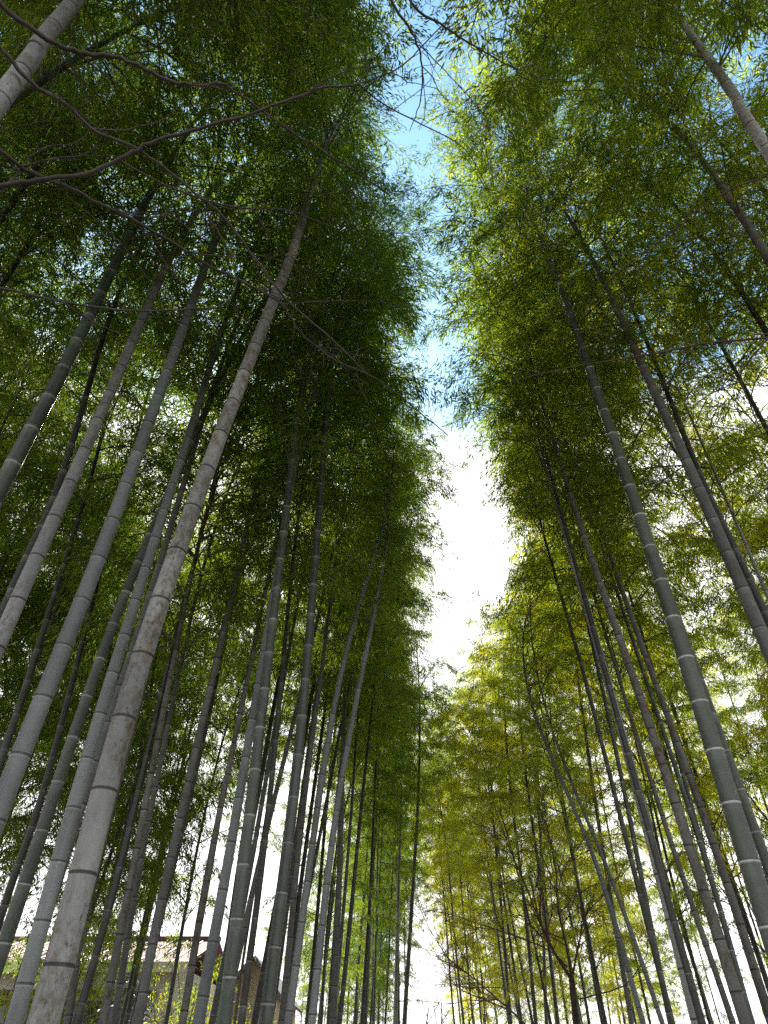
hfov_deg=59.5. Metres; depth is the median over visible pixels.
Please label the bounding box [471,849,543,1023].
bamboo
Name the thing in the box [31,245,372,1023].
bamboo
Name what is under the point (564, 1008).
young bamboo
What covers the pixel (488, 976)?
bamboo
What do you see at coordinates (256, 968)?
house
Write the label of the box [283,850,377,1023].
bamboo
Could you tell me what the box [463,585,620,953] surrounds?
bamboo
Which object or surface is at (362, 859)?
bamboo
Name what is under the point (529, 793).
bamboo
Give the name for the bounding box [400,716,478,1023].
bamboo
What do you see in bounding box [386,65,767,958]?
bamboo
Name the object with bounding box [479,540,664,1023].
bamboo
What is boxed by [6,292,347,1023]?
bamboo
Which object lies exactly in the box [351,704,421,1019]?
bamboo
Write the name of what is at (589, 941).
bamboo
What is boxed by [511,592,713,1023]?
bamboo
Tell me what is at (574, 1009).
bare tree
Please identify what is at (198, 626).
bamboo
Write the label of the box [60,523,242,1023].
bamboo
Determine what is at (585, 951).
bamboo
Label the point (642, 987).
bamboo
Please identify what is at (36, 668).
bamboo
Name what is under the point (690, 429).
bamboo
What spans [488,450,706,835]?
bamboo
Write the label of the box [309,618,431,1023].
bamboo
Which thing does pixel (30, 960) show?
bamboo
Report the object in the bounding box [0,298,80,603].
bamboo
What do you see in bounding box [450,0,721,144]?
bamboo
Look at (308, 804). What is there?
bamboo
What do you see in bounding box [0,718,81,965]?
bamboo
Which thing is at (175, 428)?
bamboo
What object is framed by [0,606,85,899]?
bamboo
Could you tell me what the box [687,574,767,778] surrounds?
bamboo
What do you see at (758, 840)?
bamboo
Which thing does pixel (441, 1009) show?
bare tree
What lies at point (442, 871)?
bamboo
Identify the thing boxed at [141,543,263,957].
bamboo
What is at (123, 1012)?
bamboo
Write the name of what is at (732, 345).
bamboo
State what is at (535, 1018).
bamboo
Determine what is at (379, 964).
bamboo
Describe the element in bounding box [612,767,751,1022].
bamboo
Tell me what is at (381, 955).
bamboo
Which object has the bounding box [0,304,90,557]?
bamboo
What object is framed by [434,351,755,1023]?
bamboo
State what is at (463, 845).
bamboo
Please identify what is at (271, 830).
bamboo
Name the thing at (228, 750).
bamboo
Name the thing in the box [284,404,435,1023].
bamboo
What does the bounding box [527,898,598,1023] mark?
bamboo
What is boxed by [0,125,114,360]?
bamboo
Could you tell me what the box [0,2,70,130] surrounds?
bamboo
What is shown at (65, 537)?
bamboo
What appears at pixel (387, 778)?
bamboo
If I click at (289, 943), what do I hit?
bamboo
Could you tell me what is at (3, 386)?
bamboo
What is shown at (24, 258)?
bamboo
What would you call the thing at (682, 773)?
bamboo
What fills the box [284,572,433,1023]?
bamboo
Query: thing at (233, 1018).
young bamboo
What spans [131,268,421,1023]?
bamboo
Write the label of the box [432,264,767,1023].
bamboo
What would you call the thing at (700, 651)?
bamboo
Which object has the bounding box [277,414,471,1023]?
bamboo
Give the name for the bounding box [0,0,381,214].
bamboo
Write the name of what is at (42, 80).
bamboo
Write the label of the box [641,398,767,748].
bamboo
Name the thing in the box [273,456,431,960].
bamboo
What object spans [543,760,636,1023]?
bamboo
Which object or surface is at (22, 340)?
bamboo
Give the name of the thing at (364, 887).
bamboo
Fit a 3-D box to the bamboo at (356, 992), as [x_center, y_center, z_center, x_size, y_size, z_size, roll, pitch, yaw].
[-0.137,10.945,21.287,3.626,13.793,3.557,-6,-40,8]
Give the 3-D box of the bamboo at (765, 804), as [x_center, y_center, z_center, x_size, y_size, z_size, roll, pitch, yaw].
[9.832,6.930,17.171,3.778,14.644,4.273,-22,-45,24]
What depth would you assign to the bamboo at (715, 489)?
11.35 m
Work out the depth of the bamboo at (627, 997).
11.24 m
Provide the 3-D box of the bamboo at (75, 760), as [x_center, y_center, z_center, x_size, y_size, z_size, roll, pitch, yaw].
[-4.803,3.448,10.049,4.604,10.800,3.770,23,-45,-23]
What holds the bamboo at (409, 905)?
on the ground
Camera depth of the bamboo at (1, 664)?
13.54 m
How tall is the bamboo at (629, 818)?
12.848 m
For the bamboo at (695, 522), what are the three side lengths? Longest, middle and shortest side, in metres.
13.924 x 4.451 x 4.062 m
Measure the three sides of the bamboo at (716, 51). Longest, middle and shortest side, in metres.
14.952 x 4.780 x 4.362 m
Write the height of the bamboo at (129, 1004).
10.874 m
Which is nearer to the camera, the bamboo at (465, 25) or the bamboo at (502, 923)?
the bamboo at (465, 25)
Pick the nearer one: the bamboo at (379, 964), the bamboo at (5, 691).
the bamboo at (5, 691)
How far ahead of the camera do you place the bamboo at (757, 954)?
12.02 m
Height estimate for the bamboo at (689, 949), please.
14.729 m
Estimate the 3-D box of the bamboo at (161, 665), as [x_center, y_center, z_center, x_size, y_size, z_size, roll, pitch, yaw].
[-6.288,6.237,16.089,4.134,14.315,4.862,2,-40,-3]
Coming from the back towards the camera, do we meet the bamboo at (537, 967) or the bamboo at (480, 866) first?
the bamboo at (537, 967)
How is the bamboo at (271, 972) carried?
on the ground
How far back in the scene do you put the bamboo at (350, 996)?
31.46 m
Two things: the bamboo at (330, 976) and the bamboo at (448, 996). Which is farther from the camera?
the bamboo at (448, 996)
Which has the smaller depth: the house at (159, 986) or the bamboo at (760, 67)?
the bamboo at (760, 67)
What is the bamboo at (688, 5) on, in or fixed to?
on the ground
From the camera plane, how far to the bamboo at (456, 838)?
23.09 m
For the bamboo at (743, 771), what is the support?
on the ground
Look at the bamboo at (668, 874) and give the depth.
25.03 m
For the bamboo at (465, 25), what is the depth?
5.22 m
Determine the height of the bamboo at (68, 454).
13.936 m
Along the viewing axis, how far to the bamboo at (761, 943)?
19.78 m
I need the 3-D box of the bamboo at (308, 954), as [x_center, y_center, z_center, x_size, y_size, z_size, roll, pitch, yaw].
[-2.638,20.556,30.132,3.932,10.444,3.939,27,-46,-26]
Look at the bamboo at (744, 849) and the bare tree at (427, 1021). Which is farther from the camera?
the bare tree at (427, 1021)
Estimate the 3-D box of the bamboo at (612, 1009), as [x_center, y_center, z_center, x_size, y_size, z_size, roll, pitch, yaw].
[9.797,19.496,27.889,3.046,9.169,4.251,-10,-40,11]
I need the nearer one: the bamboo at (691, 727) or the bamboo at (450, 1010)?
the bamboo at (691, 727)
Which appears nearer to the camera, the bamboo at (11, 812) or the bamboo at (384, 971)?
the bamboo at (11, 812)
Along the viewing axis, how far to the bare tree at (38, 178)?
3.52 m
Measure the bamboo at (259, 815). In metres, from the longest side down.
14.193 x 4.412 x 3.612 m
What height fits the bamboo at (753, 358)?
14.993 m
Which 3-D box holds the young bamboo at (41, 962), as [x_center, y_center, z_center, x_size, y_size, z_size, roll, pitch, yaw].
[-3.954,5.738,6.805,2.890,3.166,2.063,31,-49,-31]
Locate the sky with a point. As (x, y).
(484, 564)
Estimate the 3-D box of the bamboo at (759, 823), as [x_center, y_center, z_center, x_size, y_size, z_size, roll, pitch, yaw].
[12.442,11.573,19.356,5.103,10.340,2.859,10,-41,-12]
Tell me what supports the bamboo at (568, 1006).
on the ground
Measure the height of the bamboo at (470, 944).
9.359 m
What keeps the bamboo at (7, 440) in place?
on the ground
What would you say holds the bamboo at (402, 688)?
on the ground
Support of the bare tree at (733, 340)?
on the ground
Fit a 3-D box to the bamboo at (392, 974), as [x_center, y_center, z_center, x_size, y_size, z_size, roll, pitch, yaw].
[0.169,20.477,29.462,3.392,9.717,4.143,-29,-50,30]
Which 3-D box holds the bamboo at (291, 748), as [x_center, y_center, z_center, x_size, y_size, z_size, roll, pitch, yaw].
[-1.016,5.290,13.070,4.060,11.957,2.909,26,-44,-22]
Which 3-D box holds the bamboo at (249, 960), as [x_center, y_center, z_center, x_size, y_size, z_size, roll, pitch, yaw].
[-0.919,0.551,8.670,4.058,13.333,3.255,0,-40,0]
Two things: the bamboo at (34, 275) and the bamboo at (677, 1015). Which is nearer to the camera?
the bamboo at (34, 275)
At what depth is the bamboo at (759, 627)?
7.68 m
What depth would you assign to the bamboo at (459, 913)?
27.03 m
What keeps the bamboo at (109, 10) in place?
on the ground
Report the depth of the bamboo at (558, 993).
26.37 m
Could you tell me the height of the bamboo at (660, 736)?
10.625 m
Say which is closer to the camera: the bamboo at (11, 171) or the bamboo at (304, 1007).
the bamboo at (11, 171)
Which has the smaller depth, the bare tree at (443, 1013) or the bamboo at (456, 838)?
the bamboo at (456, 838)
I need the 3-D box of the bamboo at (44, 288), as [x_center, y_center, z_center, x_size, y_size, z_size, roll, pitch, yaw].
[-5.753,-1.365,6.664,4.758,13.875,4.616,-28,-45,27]
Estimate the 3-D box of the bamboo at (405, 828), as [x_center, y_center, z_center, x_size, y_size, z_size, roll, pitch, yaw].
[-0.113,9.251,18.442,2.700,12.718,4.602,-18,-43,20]
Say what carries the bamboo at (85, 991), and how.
on the ground
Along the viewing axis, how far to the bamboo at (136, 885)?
7.74 m
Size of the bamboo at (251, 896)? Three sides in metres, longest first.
12.437 x 3.409 x 3.403 m
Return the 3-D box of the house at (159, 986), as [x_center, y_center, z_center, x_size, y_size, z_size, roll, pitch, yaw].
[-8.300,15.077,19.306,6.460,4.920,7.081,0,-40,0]
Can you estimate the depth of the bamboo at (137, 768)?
10.02 m
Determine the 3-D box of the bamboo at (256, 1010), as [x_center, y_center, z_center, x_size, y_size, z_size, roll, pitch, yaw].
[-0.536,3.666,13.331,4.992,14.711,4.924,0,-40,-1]
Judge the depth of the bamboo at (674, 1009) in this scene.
24.91 m
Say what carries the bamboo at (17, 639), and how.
on the ground
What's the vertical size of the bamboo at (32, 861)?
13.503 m
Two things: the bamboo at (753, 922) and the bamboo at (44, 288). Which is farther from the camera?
the bamboo at (753, 922)
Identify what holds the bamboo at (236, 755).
on the ground
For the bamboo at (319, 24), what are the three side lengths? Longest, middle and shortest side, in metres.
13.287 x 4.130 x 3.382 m
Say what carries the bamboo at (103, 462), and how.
on the ground
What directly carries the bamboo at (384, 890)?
on the ground
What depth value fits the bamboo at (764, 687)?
11.43 m
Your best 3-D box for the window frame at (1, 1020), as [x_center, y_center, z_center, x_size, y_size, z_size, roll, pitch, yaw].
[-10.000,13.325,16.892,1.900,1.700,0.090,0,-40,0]
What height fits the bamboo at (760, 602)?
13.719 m
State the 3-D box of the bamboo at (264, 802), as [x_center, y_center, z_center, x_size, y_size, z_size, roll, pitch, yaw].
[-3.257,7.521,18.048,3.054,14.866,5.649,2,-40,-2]
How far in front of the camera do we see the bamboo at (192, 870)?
10.98 m
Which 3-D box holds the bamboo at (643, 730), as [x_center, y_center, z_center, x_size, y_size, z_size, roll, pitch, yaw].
[5.165,5.428,14.528,3.485,13.548,3.558,-2,-40,2]
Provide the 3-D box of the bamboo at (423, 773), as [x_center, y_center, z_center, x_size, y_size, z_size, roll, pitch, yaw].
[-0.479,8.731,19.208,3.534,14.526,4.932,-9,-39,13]
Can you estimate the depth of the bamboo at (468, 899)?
26.02 m
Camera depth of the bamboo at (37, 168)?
6.81 m
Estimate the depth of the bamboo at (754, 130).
5.76 m
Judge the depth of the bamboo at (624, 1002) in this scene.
29.27 m
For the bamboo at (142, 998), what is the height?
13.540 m
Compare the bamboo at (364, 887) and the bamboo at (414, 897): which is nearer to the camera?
the bamboo at (364, 887)
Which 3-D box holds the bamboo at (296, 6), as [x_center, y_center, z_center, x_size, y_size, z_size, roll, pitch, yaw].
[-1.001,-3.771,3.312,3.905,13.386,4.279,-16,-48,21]
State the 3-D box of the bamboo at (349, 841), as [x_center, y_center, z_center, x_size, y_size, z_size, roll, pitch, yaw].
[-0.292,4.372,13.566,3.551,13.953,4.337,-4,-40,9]
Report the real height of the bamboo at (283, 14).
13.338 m
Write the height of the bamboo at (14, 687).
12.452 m
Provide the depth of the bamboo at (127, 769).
14.29 m
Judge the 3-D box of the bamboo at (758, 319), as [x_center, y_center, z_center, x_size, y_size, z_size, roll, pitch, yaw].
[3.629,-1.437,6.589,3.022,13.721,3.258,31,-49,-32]
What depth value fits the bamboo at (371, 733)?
12.24 m
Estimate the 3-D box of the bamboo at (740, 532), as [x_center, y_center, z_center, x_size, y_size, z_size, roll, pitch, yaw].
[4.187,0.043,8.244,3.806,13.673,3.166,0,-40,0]
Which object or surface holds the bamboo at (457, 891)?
on the ground
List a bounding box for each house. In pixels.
[0,936,222,1023]
[231,955,302,1023]
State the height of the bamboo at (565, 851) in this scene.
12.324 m
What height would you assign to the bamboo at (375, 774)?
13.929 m
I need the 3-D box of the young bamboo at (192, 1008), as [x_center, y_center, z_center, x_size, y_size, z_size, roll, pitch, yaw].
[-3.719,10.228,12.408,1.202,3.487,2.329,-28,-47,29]
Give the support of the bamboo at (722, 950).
on the ground
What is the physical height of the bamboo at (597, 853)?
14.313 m
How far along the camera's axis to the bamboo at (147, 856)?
14.71 m
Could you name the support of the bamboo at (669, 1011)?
on the ground
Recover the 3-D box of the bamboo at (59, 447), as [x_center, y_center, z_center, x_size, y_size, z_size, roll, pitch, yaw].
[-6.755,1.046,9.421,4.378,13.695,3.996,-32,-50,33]
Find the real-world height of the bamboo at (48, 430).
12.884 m
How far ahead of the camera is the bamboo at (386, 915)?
28.41 m
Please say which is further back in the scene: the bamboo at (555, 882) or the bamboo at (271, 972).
the bamboo at (555, 882)
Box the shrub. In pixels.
[74,967,164,1023]
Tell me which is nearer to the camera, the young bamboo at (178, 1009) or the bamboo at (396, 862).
the young bamboo at (178, 1009)
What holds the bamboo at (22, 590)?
on the ground
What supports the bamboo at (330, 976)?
on the ground
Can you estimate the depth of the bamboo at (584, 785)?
10.11 m
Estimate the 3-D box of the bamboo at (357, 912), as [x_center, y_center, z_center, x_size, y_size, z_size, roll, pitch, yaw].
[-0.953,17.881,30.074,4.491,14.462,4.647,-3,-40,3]
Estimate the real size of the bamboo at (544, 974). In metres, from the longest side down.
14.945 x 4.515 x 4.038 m
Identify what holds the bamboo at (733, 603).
on the ground
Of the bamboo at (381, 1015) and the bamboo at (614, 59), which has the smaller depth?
the bamboo at (614, 59)
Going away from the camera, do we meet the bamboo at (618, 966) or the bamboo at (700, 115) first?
the bamboo at (700, 115)
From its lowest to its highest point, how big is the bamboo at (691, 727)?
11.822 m
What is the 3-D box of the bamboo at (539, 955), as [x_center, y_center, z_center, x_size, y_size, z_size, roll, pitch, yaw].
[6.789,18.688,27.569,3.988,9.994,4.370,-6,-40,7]
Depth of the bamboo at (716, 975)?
9.81 m
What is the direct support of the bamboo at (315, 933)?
on the ground
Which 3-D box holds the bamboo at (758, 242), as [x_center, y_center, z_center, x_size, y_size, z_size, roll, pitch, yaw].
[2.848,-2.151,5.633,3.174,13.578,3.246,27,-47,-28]
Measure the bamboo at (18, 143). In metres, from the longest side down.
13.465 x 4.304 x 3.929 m
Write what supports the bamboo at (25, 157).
on the ground
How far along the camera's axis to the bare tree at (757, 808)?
6.84 m
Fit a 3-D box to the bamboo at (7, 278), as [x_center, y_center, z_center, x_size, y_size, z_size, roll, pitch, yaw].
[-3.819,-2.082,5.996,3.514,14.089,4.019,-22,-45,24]
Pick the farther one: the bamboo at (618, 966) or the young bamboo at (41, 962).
the bamboo at (618, 966)
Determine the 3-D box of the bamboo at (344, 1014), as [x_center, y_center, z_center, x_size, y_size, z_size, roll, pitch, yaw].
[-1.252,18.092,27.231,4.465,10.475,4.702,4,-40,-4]
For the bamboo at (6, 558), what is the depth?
10.87 m
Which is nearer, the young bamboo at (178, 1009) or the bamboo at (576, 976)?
the young bamboo at (178, 1009)
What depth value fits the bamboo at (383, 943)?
26.41 m
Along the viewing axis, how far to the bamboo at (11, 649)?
11.30 m
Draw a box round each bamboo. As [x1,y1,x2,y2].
[0,0,123,268]
[0,0,151,405]
[0,0,199,280]
[0,0,226,380]
[0,0,315,109]
[0,0,380,507]
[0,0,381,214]
[0,0,418,228]
[0,0,427,189]
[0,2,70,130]
[0,6,394,661]
[0,15,151,244]
[0,16,406,837]
[0,20,181,329]
[0,71,309,617]
[0,114,100,395]
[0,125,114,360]
[0,141,97,265]
[0,157,414,978]
[0,217,161,547]
[0,235,212,537]
[0,236,213,775]
[0,236,254,929]
[0,294,179,608]
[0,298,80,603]
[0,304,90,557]
[0,319,201,750]
[0,347,116,559]
[0,382,117,657]
[0,404,23,455]
[0,407,193,643]
[0,440,134,673]
[0,453,159,902]
[0,463,218,917]
[0,473,119,752]
[0,481,60,694]
[0,510,86,931]
[0,529,134,839]
[0,535,110,692]
[0,560,124,755]
[0,560,147,930]
[0,605,196,902]
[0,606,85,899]
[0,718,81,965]
[0,903,125,1023]
[0,904,167,1023]
[1,12,33,158]
[2,426,148,656]
[2,560,290,1004]
[2,641,180,978]
[3,579,183,1022]
[4,110,376,1023]
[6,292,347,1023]
[15,557,187,785]
[16,496,245,1023]
[17,0,395,178]
[24,322,379,1023]
[26,0,455,1023]
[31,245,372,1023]
[35,699,220,1023]
[43,144,391,915]
[46,726,193,994]
[56,265,398,1023]
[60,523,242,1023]
[75,594,302,1023]
[85,638,291,1023]
[106,535,211,807]
[112,577,335,1023]
[123,242,433,1023]
[129,406,364,1023]
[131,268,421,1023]
[132,250,422,1023]
[138,684,215,813]
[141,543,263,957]
[144,959,218,1023]
[158,927,250,1023]
[158,995,275,1023]
[171,212,444,1023]
[172,403,444,1023]
[178,189,471,1023]
[182,600,288,942]
[190,142,458,1023]
[190,188,454,1023]
[199,0,379,101]
[205,661,327,858]
[208,582,298,1020]
[211,519,408,1023]
[216,330,462,1023]
[225,404,470,1020]
[236,364,446,979]
[238,569,436,793]
[244,441,463,1023]
[245,766,416,997]
[247,681,426,1023]
[249,437,452,1023]
[263,598,427,1023]
[264,344,435,1023]
[265,507,444,803]
[265,670,395,866]
[272,518,444,1023]
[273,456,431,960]
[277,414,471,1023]
[280,890,330,1023]
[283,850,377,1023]
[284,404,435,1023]
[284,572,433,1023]
[291,620,445,1023]
[294,0,342,73]
[296,853,393,1018]
[296,854,355,1023]
[298,782,418,1023]
[299,499,450,988]
[303,429,443,1023]
[305,707,416,875]
[306,502,455,1023]
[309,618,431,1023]
[310,829,419,1023]
[317,785,363,1023]
[325,909,394,1023]
[327,710,427,1023]
[329,567,464,1023]
[329,832,429,1023]
[330,620,432,1018]
[332,671,442,1023]
[342,783,437,1023]
[342,865,434,1023]
[343,831,424,1018]
[344,693,453,1023]
[344,781,401,1023]
[345,699,420,1023]
[346,865,427,1023]
[350,882,422,1023]
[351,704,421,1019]
[357,811,419,973]
[361,751,434,1023]
[363,0,737,182]
[375,776,442,1022]
[376,580,478,1023]
[376,633,457,1023]
[380,781,445,981]
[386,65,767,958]
[391,749,566,1023]
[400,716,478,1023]
[401,775,475,1023]
[402,684,478,1023]
[406,686,601,1023]
[406,783,549,1023]
[410,716,517,1023]
[412,853,502,1023]
[414,54,751,1023]
[417,215,697,1023]
[418,723,491,1023]
[418,834,516,1023]
[419,0,508,71]
[421,152,705,1023]
[421,672,534,1023]
[422,25,767,664]
[423,624,528,1023]
[424,821,505,1022]
[425,792,507,948]
[426,777,498,1023]
[429,603,554,1023]
[430,890,494,1023]
[431,166,767,880]
[432,0,767,183]
[432,246,675,1023]
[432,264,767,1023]
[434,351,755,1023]
[434,812,550,1022]
[437,666,522,1023]
[437,695,655,1023]
[439,863,532,1023]
[441,301,735,1023]
[446,573,658,1023]
[447,0,767,277]
[448,774,628,1023]
[449,673,600,1023]
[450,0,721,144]
[450,593,578,1023]
[452,398,724,880]
[452,891,535,1023]
[459,578,588,1023]
[460,812,585,1010]
[463,555,630,1023]
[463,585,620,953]
[463,963,578,1023]
[467,75,767,626]
[468,469,686,1023]
[471,370,677,1023]
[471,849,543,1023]
[473,287,767,598]
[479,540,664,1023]
[479,779,646,1019]
[481,526,623,1023]
[485,558,645,1023]
[486,0,767,194]
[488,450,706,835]
[496,522,767,927]
[498,71,767,352]
[498,431,767,922]
[499,892,577,1023]
[501,750,588,1023]
[504,847,579,1023]
[505,969,623,1023]
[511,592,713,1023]
[513,530,695,1021]
[516,732,670,1023]
[517,441,744,697]
[522,873,589,1021]
[526,116,767,439]
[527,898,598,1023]
[529,603,670,1023]
[531,0,767,336]
[532,701,636,1001]
[536,480,767,993]
[543,114,767,446]
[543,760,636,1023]
[543,813,660,1023]
[544,185,767,601]
[548,582,711,1023]
[548,758,623,1023]
[565,854,672,1023]
[568,259,767,578]
[569,355,767,668]
[582,867,655,1023]
[588,853,664,1022]
[600,737,720,1023]
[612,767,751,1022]
[613,656,767,969]
[613,861,713,1023]
[615,636,737,863]
[616,632,736,840]
[626,684,767,998]
[629,800,712,1016]
[637,0,767,126]
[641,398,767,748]
[641,525,767,813]
[644,56,767,327]
[654,399,767,740]
[660,457,767,836]
[673,726,767,1023]
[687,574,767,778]
[704,1,767,217]
[704,562,767,789]
[711,671,767,906]
[718,480,767,715]
[720,767,767,962]
[722,468,767,554]
[733,282,767,558]
[739,260,767,518]
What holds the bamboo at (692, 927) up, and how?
on the ground
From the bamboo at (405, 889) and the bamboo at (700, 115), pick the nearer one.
the bamboo at (700, 115)
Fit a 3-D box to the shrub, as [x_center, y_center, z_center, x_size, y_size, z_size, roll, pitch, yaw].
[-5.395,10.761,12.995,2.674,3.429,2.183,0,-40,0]
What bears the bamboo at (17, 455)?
on the ground
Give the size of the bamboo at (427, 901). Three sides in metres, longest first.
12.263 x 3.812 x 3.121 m
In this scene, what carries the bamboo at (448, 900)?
on the ground
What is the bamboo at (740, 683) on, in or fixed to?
on the ground
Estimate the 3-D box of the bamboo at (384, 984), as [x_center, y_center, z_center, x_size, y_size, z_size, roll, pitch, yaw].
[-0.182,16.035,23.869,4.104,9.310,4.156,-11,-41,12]
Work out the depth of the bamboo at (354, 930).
17.96 m
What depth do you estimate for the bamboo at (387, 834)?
23.38 m
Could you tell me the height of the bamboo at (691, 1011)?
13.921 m
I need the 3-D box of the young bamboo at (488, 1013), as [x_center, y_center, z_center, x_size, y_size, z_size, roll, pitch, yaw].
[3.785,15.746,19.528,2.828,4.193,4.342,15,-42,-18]
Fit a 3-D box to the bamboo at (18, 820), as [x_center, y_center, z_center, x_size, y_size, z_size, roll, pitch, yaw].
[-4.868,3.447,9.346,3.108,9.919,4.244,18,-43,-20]
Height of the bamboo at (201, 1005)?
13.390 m
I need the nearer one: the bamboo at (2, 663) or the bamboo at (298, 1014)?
the bamboo at (2, 663)
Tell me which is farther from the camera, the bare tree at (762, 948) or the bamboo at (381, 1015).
the bamboo at (381, 1015)
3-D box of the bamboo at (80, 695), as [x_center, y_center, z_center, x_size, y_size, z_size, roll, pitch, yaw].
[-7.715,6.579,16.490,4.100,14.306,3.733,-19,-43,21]
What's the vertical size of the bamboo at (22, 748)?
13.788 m
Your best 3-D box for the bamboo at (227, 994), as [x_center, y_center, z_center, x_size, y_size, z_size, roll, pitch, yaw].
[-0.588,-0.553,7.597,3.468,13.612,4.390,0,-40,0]
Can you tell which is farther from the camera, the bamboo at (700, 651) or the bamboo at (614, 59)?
the bamboo at (700, 651)
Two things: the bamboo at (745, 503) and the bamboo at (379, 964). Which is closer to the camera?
the bamboo at (745, 503)
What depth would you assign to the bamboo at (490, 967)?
24.70 m
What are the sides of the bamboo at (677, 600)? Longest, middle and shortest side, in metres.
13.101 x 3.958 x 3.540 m
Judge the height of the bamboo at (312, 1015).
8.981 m
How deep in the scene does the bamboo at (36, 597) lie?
10.25 m
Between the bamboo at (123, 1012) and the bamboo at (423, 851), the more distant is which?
the bamboo at (423, 851)
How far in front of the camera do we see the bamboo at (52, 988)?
5.31 m
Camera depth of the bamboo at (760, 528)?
9.27 m
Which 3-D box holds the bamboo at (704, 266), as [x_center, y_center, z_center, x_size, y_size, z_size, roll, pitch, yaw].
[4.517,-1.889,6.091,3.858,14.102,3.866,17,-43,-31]
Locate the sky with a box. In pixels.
[0,0,767,1023]
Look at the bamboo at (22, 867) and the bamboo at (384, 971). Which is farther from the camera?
the bamboo at (384, 971)
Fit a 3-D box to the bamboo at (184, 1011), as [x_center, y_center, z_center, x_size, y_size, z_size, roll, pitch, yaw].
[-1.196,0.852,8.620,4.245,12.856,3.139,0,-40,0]
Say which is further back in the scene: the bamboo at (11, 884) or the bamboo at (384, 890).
the bamboo at (384, 890)
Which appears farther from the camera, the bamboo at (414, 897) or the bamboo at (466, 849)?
the bamboo at (414, 897)
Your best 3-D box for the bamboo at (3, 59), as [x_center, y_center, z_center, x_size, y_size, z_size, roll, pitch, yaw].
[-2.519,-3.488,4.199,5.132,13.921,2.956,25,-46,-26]
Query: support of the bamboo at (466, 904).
on the ground
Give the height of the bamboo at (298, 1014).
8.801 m
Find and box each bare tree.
[0,0,557,435]
[355,742,706,1023]
[377,870,543,1023]
[400,976,451,1023]
[424,974,457,1023]
[433,1003,470,1023]
[512,122,767,466]
[659,811,767,1023]
[692,745,767,965]
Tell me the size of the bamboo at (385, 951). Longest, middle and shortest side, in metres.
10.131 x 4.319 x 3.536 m
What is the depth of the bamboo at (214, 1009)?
11.24 m
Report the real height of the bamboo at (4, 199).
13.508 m
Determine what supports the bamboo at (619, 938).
on the ground
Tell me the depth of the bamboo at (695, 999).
8.32 m
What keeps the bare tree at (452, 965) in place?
on the ground
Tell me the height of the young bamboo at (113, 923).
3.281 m
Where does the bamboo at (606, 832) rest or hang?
on the ground
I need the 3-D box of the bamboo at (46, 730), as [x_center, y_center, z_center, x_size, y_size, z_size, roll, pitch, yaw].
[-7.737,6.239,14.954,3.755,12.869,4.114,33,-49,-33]
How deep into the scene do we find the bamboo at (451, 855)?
19.84 m
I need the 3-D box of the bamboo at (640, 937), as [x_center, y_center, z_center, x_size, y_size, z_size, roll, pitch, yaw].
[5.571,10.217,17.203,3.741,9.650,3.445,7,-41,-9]
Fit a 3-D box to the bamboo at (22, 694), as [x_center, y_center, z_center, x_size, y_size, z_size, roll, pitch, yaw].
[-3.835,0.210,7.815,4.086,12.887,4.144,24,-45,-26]
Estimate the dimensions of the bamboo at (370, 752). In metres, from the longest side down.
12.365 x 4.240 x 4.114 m
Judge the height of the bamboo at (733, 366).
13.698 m
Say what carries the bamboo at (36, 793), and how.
on the ground
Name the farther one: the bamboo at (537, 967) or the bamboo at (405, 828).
the bamboo at (537, 967)
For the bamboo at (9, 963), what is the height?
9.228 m
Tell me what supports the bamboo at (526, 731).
on the ground
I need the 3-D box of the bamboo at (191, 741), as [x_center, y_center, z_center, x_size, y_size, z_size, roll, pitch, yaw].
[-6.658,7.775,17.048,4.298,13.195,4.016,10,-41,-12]
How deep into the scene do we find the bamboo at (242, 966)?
13.49 m
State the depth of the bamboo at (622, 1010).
21.53 m
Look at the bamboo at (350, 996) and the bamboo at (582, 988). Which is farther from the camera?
the bamboo at (350, 996)
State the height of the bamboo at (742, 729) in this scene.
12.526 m
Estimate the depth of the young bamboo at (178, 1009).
13.70 m
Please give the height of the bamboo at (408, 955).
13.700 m
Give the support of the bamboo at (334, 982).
on the ground
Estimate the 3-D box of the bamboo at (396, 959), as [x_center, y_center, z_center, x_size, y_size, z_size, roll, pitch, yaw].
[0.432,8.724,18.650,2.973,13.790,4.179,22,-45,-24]
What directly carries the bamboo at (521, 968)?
on the ground
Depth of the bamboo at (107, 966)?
12.87 m

